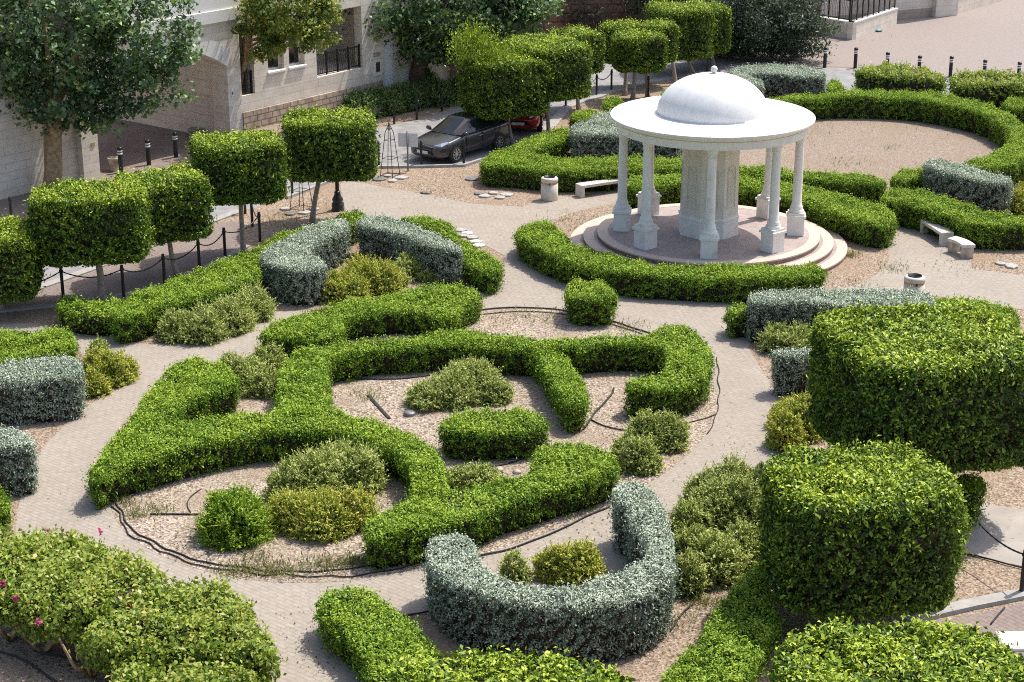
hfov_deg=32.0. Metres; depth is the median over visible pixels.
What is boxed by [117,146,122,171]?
bollard
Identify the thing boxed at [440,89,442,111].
chain post
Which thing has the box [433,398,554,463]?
hedge
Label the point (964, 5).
garden wall
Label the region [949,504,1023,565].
side path
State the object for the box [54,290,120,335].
hedge
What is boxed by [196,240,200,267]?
chain post
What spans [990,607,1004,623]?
stick
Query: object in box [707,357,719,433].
irrigation hose
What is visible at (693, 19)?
clipped tree
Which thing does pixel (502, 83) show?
clipped tree
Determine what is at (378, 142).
chain post
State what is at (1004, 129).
hedge
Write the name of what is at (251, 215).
chain post
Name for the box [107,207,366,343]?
hedge
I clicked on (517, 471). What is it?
rock
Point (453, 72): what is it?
building
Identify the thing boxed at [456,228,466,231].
flat stone
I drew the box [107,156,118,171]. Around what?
stone pot
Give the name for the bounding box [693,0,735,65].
clipped tree
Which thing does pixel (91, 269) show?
kerb
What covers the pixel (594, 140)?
silver hedge
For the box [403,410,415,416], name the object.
ground light
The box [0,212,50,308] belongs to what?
clipped tree
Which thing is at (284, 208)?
flat stone
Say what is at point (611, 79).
chain post
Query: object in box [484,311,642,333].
irrigation hose
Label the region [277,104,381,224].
clipped tree
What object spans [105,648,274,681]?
bougainvillea
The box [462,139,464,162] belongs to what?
chain post
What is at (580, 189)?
bench
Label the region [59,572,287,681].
bougainvillea
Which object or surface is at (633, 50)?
clipped tree
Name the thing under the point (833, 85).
bush
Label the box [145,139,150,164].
bollard
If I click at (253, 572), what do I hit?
irrigation hose
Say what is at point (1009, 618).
pavement
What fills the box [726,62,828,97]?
silver hedge
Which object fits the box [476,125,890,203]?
hedge
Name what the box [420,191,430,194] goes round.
flat stone
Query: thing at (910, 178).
hedge
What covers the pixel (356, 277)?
shrub
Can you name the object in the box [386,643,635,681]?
clipped tree
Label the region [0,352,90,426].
silver hedge
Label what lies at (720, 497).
shrub
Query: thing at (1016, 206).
shrub
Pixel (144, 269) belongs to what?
chain
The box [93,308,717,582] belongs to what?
flower bed
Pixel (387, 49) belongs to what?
door
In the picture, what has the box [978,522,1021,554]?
chain
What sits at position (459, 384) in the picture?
shrub
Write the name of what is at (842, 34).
garden wall
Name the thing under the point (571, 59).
clipped tree
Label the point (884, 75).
shrub
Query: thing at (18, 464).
silver hedge
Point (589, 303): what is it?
hedge
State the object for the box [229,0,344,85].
broad tree
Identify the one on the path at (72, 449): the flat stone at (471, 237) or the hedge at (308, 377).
the flat stone at (471, 237)
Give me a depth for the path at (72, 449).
44.11 m
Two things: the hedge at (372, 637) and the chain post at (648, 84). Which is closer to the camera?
the hedge at (372, 637)
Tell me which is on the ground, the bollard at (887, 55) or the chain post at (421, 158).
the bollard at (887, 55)
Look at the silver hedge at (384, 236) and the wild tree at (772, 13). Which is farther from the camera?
the wild tree at (772, 13)
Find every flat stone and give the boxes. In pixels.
[280,207,291,210]
[285,212,295,215]
[298,210,310,214]
[372,177,385,180]
[388,178,397,182]
[395,175,408,179]
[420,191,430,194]
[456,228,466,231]
[461,231,472,234]
[465,176,478,180]
[466,235,478,239]
[470,239,482,243]
[472,243,485,247]
[474,191,483,194]
[478,194,489,197]
[488,191,497,194]
[494,195,505,198]
[500,192,513,196]
[995,261,1005,265]
[1005,263,1017,268]
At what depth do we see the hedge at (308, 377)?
45.56 m
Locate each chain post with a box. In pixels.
[8,196,12,217]
[59,268,64,298]
[120,265,124,297]
[161,254,165,282]
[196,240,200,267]
[222,227,226,255]
[250,204,253,226]
[257,212,261,241]
[377,141,379,164]
[392,101,394,123]
[415,96,417,119]
[419,140,422,164]
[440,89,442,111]
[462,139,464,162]
[540,115,542,132]
[595,74,597,94]
[610,69,612,89]
[647,76,649,96]
[1019,550,1023,591]
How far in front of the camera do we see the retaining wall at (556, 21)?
92.82 m
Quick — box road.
[41,59,950,283]
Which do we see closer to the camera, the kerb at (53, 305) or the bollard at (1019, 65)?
the kerb at (53, 305)
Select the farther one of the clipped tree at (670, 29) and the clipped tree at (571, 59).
the clipped tree at (670, 29)
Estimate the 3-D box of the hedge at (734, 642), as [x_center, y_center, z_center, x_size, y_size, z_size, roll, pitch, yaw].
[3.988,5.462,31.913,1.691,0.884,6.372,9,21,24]
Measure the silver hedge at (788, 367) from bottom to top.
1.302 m
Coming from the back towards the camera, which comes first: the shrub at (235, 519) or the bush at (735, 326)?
the bush at (735, 326)
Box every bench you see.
[575,178,628,197]
[920,219,953,245]
[947,236,975,258]
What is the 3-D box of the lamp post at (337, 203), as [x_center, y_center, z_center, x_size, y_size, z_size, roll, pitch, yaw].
[-5.985,-6.161,60.703,0.436,3.570,0.436,0,19,0]
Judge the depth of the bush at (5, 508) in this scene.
37.25 m
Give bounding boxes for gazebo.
[570,66,847,272]
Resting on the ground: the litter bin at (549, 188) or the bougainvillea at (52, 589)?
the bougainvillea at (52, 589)
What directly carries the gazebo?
on the gazebo bed at (847, 267)
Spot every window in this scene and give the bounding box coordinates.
[267,55,286,73]
[288,40,306,69]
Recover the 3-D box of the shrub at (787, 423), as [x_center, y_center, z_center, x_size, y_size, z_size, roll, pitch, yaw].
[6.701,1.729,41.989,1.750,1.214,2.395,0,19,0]
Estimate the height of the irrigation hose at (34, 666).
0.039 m
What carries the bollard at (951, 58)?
on the ground
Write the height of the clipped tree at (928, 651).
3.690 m
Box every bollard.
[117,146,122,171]
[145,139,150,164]
[172,132,177,157]
[823,47,827,67]
[853,47,857,67]
[886,52,889,63]
[917,55,921,68]
[948,56,953,76]
[983,59,987,71]
[1017,62,1021,74]
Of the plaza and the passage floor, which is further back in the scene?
the plaza
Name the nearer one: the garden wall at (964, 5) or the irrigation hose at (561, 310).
the irrigation hose at (561, 310)
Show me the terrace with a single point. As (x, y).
(272, 127)
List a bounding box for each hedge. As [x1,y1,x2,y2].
[0,324,83,363]
[0,325,30,350]
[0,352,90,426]
[0,423,44,498]
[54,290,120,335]
[81,352,625,570]
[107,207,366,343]
[256,216,354,306]
[256,279,486,357]
[270,325,593,433]
[310,581,441,681]
[353,211,465,285]
[399,210,507,294]
[419,475,682,664]
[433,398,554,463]
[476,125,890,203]
[510,216,831,304]
[533,323,717,416]
[560,275,621,326]
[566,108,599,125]
[567,118,682,159]
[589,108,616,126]
[627,171,898,248]
[656,561,788,681]
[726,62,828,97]
[742,285,936,341]
[767,345,817,396]
[769,86,1023,187]
[878,185,1023,250]
[887,163,924,192]
[920,156,1015,216]
[932,293,1023,329]
[1000,92,1023,124]
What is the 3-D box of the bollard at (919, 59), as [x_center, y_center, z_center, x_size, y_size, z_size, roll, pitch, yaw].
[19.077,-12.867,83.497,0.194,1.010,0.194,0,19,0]
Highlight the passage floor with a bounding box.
[96,116,190,174]
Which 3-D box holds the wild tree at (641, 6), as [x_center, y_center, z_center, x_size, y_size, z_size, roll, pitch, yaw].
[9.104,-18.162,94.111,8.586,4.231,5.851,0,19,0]
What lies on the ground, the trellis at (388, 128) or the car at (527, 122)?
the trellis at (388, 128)
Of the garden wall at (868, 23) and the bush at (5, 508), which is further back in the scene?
the garden wall at (868, 23)
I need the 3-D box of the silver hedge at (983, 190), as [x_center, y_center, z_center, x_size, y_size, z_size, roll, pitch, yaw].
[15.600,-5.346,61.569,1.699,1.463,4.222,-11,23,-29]
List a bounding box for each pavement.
[5,221,246,307]
[913,603,1023,661]
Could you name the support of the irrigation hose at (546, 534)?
on the path at (72, 449)
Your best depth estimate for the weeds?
35.98 m
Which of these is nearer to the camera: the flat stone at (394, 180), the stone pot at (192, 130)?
the flat stone at (394, 180)
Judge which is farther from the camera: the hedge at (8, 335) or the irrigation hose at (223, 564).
the hedge at (8, 335)
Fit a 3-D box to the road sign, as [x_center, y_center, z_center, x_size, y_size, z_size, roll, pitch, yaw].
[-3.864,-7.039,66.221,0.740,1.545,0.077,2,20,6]
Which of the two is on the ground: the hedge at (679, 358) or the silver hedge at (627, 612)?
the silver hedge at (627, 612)
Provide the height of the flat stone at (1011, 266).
0.070 m
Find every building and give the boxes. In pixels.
[0,0,449,199]
[450,3,473,79]
[821,0,958,19]
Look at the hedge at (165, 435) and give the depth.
39.21 m
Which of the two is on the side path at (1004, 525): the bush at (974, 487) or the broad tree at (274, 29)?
the bush at (974, 487)
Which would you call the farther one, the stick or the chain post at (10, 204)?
the chain post at (10, 204)
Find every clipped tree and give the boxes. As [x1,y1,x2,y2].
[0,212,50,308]
[22,174,156,301]
[110,157,217,276]
[184,126,291,252]
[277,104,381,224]
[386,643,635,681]
[439,11,554,145]
[499,29,595,131]
[549,23,608,109]
[596,16,682,95]
[607,25,672,100]
[643,0,718,72]
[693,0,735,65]
[749,435,974,623]
[760,611,1023,681]
[800,297,1023,475]
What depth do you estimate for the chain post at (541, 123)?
71.59 m
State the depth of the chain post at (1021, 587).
34.48 m
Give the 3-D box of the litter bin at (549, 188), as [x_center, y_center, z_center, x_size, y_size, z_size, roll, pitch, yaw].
[1.312,-5.361,62.458,0.598,0.835,0.611,0,19,0]
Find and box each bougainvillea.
[0,524,179,653]
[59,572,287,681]
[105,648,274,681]
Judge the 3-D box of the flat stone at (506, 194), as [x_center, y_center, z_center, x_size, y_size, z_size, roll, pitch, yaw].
[-0.190,-5.177,63.137,0.433,0.070,0.454,12,23,31]
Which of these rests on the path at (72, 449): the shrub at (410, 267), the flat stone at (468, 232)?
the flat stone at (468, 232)
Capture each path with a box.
[0,181,1023,681]
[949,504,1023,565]
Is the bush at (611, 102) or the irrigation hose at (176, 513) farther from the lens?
the bush at (611, 102)
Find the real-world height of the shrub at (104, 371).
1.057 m
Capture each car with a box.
[411,111,510,162]
[505,104,549,130]
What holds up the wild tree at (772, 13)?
on the ground
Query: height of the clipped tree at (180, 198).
3.482 m
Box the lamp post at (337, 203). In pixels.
[331,108,343,211]
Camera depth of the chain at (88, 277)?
51.86 m
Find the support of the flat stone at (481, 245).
on the ground
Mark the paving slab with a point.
(1012, 637)
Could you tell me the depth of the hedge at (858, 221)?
59.01 m
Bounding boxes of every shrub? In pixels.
[81,344,140,398]
[83,334,111,360]
[153,275,280,346]
[186,481,277,552]
[216,340,287,399]
[260,435,391,505]
[264,478,385,545]
[318,251,406,304]
[336,66,462,118]
[388,251,439,287]
[401,353,517,413]
[448,459,503,491]
[495,547,535,585]
[526,533,608,588]
[608,426,668,476]
[619,405,695,456]
[667,444,768,538]
[672,516,761,600]
[752,318,812,354]
[762,388,824,451]
[851,59,948,93]
[946,66,1023,109]
[1006,180,1023,215]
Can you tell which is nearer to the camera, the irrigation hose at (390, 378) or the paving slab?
the paving slab
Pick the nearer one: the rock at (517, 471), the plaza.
the rock at (517, 471)
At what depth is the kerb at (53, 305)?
51.90 m
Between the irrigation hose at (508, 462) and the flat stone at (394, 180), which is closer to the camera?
the irrigation hose at (508, 462)
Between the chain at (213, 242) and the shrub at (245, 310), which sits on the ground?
the shrub at (245, 310)
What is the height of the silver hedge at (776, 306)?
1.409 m
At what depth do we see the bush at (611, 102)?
74.61 m
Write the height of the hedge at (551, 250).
1.058 m
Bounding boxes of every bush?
[0,482,16,531]
[599,93,625,112]
[721,300,749,338]
[825,77,846,92]
[952,507,978,569]
[953,472,991,528]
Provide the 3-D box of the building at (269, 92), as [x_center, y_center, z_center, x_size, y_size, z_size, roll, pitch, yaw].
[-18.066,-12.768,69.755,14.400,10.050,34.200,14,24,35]
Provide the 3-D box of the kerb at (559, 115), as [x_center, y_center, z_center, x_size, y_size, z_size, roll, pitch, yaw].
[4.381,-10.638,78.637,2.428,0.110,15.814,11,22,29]
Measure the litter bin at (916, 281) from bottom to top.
0.835 m
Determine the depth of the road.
73.78 m
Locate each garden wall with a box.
[820,0,857,39]
[847,0,897,39]
[958,0,1001,12]
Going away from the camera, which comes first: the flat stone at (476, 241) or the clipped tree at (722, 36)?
the flat stone at (476, 241)
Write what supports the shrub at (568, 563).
on the ground
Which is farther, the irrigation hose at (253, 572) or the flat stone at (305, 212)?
the flat stone at (305, 212)
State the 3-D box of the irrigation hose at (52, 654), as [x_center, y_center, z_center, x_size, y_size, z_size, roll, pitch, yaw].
[-7.681,5.814,32.028,2.278,0.039,0.138,10,22,27]
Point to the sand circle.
(918, 147)
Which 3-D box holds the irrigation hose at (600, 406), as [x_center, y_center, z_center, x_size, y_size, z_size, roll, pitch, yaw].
[2.149,1.647,43.798,0.106,0.047,2.872,6,20,17]
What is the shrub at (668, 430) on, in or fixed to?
on the flower bed at (166, 531)
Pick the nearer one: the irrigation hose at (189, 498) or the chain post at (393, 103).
the irrigation hose at (189, 498)
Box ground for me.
[0,52,1023,681]
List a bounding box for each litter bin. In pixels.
[541,175,557,201]
[903,273,925,292]
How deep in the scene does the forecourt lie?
63.12 m
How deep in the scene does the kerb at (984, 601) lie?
34.15 m
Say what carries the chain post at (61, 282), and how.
on the pavement at (85, 287)
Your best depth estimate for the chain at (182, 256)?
53.82 m
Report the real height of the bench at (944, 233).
0.460 m
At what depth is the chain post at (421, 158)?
67.00 m
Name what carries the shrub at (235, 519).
on the flower bed at (166, 531)
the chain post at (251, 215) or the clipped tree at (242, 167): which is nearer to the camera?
the clipped tree at (242, 167)
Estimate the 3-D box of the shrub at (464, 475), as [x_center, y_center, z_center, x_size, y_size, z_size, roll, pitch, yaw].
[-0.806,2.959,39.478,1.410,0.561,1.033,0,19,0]
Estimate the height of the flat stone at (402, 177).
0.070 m
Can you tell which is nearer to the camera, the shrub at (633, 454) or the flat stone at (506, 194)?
the shrub at (633, 454)
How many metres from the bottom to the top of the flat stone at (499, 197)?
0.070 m
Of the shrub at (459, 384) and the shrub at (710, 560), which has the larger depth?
the shrub at (459, 384)
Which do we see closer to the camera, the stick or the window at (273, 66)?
the stick
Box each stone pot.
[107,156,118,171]
[187,127,200,136]
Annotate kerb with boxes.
[0,245,250,312]
[5,209,243,303]
[285,153,494,198]
[538,71,705,134]
[901,588,1023,623]
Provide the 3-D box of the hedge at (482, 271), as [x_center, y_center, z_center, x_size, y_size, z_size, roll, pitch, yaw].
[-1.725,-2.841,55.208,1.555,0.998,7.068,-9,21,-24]
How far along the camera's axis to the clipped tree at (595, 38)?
75.26 m
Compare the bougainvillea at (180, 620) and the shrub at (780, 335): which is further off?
the shrub at (780, 335)
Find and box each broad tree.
[0,0,203,186]
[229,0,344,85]
[339,0,567,85]
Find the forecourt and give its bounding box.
[0,154,190,218]
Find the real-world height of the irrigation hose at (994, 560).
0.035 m
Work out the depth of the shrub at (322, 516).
37.06 m
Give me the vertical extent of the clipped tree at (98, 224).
3.656 m
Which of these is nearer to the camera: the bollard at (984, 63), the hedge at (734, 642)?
the hedge at (734, 642)
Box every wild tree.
[556,0,647,28]
[617,0,691,17]
[689,0,845,60]
[700,0,799,59]
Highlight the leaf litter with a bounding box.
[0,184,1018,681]
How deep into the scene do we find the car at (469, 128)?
68.24 m
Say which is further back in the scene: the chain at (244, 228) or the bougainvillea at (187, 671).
the chain at (244, 228)
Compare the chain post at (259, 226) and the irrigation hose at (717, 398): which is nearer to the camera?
the irrigation hose at (717, 398)
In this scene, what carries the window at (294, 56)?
in the building at (269, 92)
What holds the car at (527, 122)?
on the road
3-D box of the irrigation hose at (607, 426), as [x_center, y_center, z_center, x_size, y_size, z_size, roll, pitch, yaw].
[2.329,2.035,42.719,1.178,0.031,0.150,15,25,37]
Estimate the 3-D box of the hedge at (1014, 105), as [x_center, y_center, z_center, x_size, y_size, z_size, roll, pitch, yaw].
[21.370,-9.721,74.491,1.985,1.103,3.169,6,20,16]
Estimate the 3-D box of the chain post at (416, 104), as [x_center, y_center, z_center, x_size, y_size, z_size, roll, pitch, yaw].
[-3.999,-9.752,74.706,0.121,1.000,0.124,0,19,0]
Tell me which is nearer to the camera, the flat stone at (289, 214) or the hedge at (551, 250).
the hedge at (551, 250)
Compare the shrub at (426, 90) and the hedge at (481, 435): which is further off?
the shrub at (426, 90)
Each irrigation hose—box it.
[0,651,57,681]
[34,650,123,677]
[111,505,426,577]
[115,502,373,571]
[150,513,200,514]
[187,489,200,512]
[340,372,439,380]
[403,610,428,615]
[451,456,526,471]
[479,506,610,555]
[482,307,650,333]
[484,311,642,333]
[583,387,614,429]
[591,419,623,430]
[670,601,695,630]
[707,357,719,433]
[965,553,1020,567]
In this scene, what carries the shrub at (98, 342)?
on the ground
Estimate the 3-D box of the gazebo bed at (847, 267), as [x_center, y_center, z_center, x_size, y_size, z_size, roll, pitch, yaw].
[6.270,-3.080,57.250,11.500,0.001,11.493,0,19,0]
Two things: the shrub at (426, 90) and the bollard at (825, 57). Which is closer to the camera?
the shrub at (426, 90)
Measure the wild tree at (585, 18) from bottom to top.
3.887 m
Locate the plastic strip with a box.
[366,394,391,418]
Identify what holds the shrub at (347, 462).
on the flower bed at (166, 531)
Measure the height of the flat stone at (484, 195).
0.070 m
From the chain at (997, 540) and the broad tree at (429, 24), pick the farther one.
the broad tree at (429, 24)
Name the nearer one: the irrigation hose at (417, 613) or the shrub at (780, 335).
the irrigation hose at (417, 613)
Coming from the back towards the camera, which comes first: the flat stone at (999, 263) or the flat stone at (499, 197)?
the flat stone at (499, 197)
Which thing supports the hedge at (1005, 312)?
on the ground
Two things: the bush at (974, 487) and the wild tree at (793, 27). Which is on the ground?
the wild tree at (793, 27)
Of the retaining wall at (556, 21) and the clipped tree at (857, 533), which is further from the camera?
the retaining wall at (556, 21)
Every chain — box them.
[63,270,119,277]
[124,259,161,271]
[165,244,196,259]
[200,232,222,245]
[226,217,257,232]
[423,144,460,149]
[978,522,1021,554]
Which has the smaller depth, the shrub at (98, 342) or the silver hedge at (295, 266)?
the shrub at (98, 342)
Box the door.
[384,41,392,88]
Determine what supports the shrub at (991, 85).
on the ground
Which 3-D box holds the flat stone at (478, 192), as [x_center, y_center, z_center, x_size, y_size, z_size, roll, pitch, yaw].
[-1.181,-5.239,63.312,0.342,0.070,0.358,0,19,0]
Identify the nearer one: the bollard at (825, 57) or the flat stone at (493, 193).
the flat stone at (493, 193)
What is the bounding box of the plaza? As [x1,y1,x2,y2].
[753,0,1023,75]
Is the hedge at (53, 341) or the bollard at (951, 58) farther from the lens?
the bollard at (951, 58)
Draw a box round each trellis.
[290,182,311,210]
[380,122,399,178]
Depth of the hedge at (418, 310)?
48.75 m
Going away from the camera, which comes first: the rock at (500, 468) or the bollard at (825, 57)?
the rock at (500, 468)
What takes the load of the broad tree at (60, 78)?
on the ground
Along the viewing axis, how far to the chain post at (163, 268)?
53.05 m
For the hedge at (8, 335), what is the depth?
47.23 m
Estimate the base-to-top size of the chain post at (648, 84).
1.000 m
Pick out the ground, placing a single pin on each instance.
(990, 576)
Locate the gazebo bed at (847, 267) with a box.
[548,204,889,289]
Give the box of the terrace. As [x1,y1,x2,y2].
[245,102,402,139]
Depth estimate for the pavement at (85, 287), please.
54.76 m
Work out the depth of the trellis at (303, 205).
61.17 m
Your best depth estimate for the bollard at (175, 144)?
68.29 m
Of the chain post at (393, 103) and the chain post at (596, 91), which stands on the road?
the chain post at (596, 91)
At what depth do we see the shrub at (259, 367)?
45.02 m
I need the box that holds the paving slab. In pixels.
[995,631,1023,650]
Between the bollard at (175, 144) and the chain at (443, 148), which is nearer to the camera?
the chain at (443, 148)
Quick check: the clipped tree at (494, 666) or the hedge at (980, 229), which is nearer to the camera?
the clipped tree at (494, 666)
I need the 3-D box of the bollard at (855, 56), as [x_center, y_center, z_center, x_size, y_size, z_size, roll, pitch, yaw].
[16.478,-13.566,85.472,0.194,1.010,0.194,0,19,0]
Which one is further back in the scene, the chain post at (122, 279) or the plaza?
the plaza
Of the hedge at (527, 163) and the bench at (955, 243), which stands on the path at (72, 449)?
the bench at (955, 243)
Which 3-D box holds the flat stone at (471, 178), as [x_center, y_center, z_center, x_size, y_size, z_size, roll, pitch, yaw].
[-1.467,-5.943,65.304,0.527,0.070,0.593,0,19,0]
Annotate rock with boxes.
[495,466,503,471]
[513,469,521,473]
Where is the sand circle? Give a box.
[739,118,1000,178]
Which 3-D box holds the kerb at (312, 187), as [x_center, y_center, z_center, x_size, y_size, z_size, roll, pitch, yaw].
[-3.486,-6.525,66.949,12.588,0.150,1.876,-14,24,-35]
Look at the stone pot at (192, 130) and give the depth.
71.59 m
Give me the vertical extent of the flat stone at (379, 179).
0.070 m
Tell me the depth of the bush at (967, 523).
35.53 m
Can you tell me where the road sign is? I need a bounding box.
[398,131,417,170]
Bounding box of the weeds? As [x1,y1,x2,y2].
[116,35,1018,641]
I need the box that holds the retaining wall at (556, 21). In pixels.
[517,0,820,36]
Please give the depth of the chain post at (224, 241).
55.75 m
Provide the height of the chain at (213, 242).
0.253 m
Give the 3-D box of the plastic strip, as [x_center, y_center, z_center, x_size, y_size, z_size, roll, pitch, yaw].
[-3.289,1.611,43.935,0.110,0.035,1.681,-8,21,-21]
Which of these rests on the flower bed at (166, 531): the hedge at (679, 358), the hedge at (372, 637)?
the hedge at (679, 358)
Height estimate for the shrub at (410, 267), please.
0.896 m
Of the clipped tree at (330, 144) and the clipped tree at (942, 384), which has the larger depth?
the clipped tree at (330, 144)
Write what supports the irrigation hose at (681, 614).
on the ground
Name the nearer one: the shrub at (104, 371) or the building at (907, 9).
the shrub at (104, 371)

